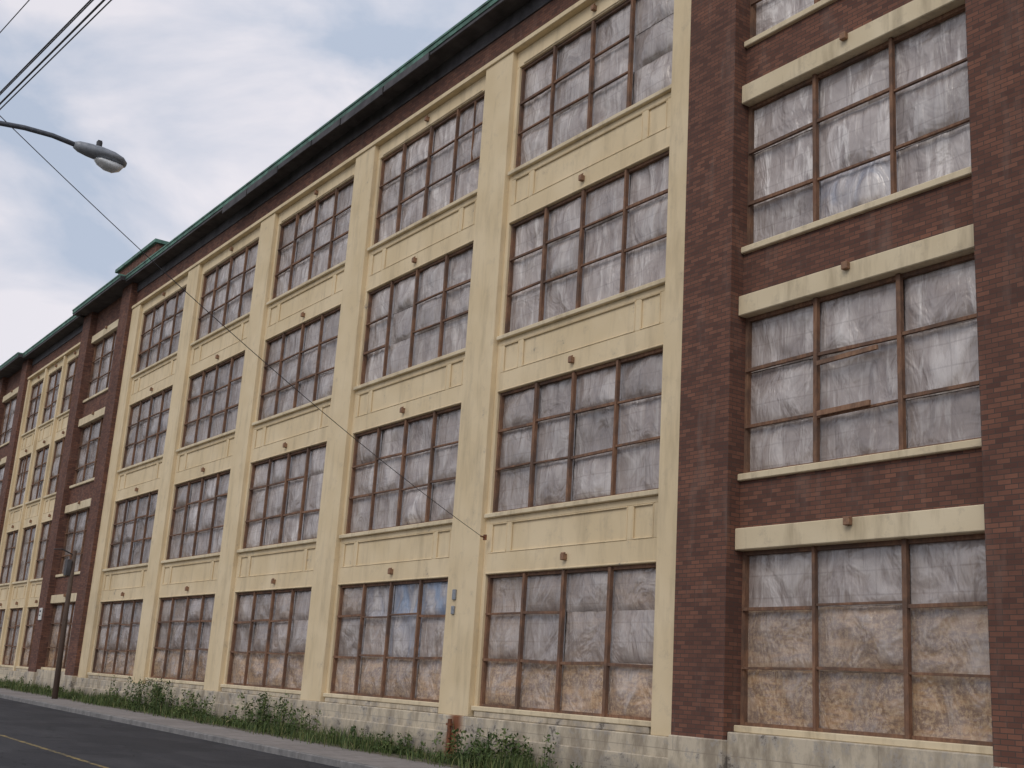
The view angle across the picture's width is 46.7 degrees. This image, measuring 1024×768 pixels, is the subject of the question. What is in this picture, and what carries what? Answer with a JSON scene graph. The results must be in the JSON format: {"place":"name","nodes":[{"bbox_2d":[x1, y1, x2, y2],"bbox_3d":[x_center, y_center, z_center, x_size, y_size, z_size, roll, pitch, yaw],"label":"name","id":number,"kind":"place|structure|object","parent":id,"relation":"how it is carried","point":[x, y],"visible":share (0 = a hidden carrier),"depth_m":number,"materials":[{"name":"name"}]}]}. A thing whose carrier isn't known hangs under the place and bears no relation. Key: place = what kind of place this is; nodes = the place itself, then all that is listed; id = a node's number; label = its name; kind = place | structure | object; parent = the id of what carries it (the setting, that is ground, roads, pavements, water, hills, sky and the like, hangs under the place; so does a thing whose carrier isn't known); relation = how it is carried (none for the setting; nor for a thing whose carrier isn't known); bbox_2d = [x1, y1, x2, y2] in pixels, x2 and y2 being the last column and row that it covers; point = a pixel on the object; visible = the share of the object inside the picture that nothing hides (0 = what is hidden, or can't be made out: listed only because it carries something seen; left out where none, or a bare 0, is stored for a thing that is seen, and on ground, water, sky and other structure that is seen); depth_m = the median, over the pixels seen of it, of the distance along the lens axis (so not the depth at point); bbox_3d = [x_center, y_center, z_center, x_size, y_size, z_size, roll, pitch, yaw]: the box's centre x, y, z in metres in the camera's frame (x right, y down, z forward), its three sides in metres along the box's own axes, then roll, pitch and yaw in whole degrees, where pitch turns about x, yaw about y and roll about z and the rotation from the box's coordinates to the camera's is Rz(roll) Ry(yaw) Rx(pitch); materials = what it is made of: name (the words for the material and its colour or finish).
{"place":"outdoors","nodes":[
{"label":"outdoors","id":0,"kind":"place"},
{"bbox_2d":[0,698,339,767],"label":"road","id":1,"kind":"structure","parent":0,"point":[106,743],"depth_m":27.43,"materials":[{"name":"grey asphalt"}]},
{"bbox_2d":[0,734,107,767],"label":"yellow centre line","id":2,"kind":"object","parent":1,"relation":"on","point":[55,752],"depth_m":24.48,"materials":[{"name":"paint"}]},
{"bbox_2d":[0,694,383,767],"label":"kerb","id":3,"kind":"structure","parent":1,"relation":"on","point":[326,760],"depth_m":31.49,"materials":[{"name":"concrete"}]},
{"bbox_2d":[0,688,450,767],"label":"sidewalk","id":4,"kind":"structure","parent":0,"point":[355,756],"depth_m":32.29,"materials":[{"name":"concrete"}]},
{"bbox_2d":[51,548,76,698],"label":"utility pole","id":5,"kind":"object","parent":4,"relation":"on","point":[69,567],"visible":0.93,"depth_m":50.86,"materials":[{"name":"brown wood"}]},
{"bbox_2d":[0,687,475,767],"bbox_3d":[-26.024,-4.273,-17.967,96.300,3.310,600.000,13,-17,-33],"label":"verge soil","id":6,"kind":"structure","parent":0,"point":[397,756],"depth_m":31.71,"materials":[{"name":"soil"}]},
{"bbox_2d":[0,672,580,767],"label":"weeds","id":7,"kind":"object","parent":6,"relation":"on","point":[460,759],"visible":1,"depth_m":33.27,"materials":[{"name":"green plant"}]},
{"bbox_2d":[0,0,486,364],"label":"sky","id":8,"kind":"structure","parent":0,"point":[198,98],"materials":[{"name":"blue"}]},
{"bbox_3d":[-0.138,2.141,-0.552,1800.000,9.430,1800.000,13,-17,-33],"label":"ground","id":9,"kind":"structure","parent":0,"visible":0},
{"bbox_2d":[0,667,1004,767],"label":"foundation","id":10,"kind":"object","parent":9,"relation":"on","point":[585,744],"visible":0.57,"depth_m":24.48,"materials":[{"name":"concrete"}]},
{"bbox_2d":[0,0,690,736],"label":"cream walls","id":11,"kind":"structure","parent":10,"relation":"on","point":[480,374],"depth_m":33.06,"materials":[{"name":"paint"}]},
{"bbox_2d":[0,3,851,605],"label":"wall brackets","id":12,"kind":"object","parent":11,"relation":"attached to","point":[844,267],"depth_m":32.09,"materials":[{"name":"rusty metal"}]},
{"bbox_2d":[451,589,456,613],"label":"wall plates","id":13,"kind":"object","parent":11,"relation":"attached to","point":[454,591],"depth_m":29.05,"materials":[{"name":"grey metal"}]},
{"bbox_2d":[7,13,976,707],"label":"window backs","id":14,"kind":"object","parent":11,"relation":"attached to","point":[539,417],"depth_m":29.51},
{"bbox_2d":[0,0,992,741],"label":"window plastic","id":15,"kind":"object","parent":11,"relation":"attached to","point":[950,640],"depth_m":25.88,"materials":[{"name":"grey plastic"}]},
{"bbox_2d":[0,0,992,745],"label":"window battens","id":16,"kind":"object","parent":11,"relation":"attached to","point":[816,354],"depth_m":29.19,"materials":[{"name":"brown wood"}]},
{"bbox_2d":[816,344,877,415],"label":"loose planks","id":17,"kind":"object","parent":16,"relation":"attached to","point":[864,403],"visible":1,"depth_m":20.53,"materials":[{"name":"brown wood"}]},
{"bbox_2d":[444,719,452,758],"bbox_3d":[-1.503,8.381,27.842,0.120,1.002,0.200,13,-17,-33],"label":"rusty downpipe","id":18,"kind":"object","parent":10,"relation":"attached to","point":[449,724],"visible":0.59,"depth_m":27.85,"materials":[{"name":"metal"}]},
{"bbox_2d":[0,0,1023,767],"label":"brick walls","id":19,"kind":"structure","parent":10,"relation":"on","point":[718,502],"depth_m":21.90,"materials":[{"name":"brown brick"}]},
{"bbox_2d":[38,608,42,619],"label":"wall sign","id":20,"kind":"object","parent":19,"relation":"attached to","point":[40,613],"visible":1,"depth_m":59.34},
{"bbox_2d":[0,0,498,368],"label":"copper flashing","id":21,"kind":"object","parent":19,"relation":"on","point":[465,21],"visible":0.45,"depth_m":44.13,"materials":[{"name":"metal"}]},
{"bbox_2d":[0,0,551,378],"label":"cornice","id":22,"kind":"structure","parent":19,"relation":"attached to","point":[490,25],"depth_m":41.27,"materials":[{"name":"metal"}]},
{"bbox_2d":[0,0,992,754],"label":"sills and lintels","id":23,"kind":"structure","parent":19,"relation":"attached to","point":[926,252],"depth_m":21.56,"materials":[{"name":"beige concrete"}]},
{"bbox_3d":[45.117,-13.895,-39.540,2.000,17.630,0.340,13,-17,-33],"label":"utility pole","id":24,"kind":"object","parent":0,"visible":0},
{"bbox_2d":[0,121,126,172],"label":"street lamp","id":25,"kind":"object","parent":24,"relation":"attached to","point":[108,160],"visible":1,"depth_m":17.86,"materials":[{"name":"grey metal"},{"name":"glass"}]},
{"bbox_2d":[0,0,480,535],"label":"overhead wires","id":26,"kind":"object","parent":24,"relation":"attached to","point":[32,60],"visible":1,"depth_m":19.12,"materials":[{"name":"black rubber"}]}
]}

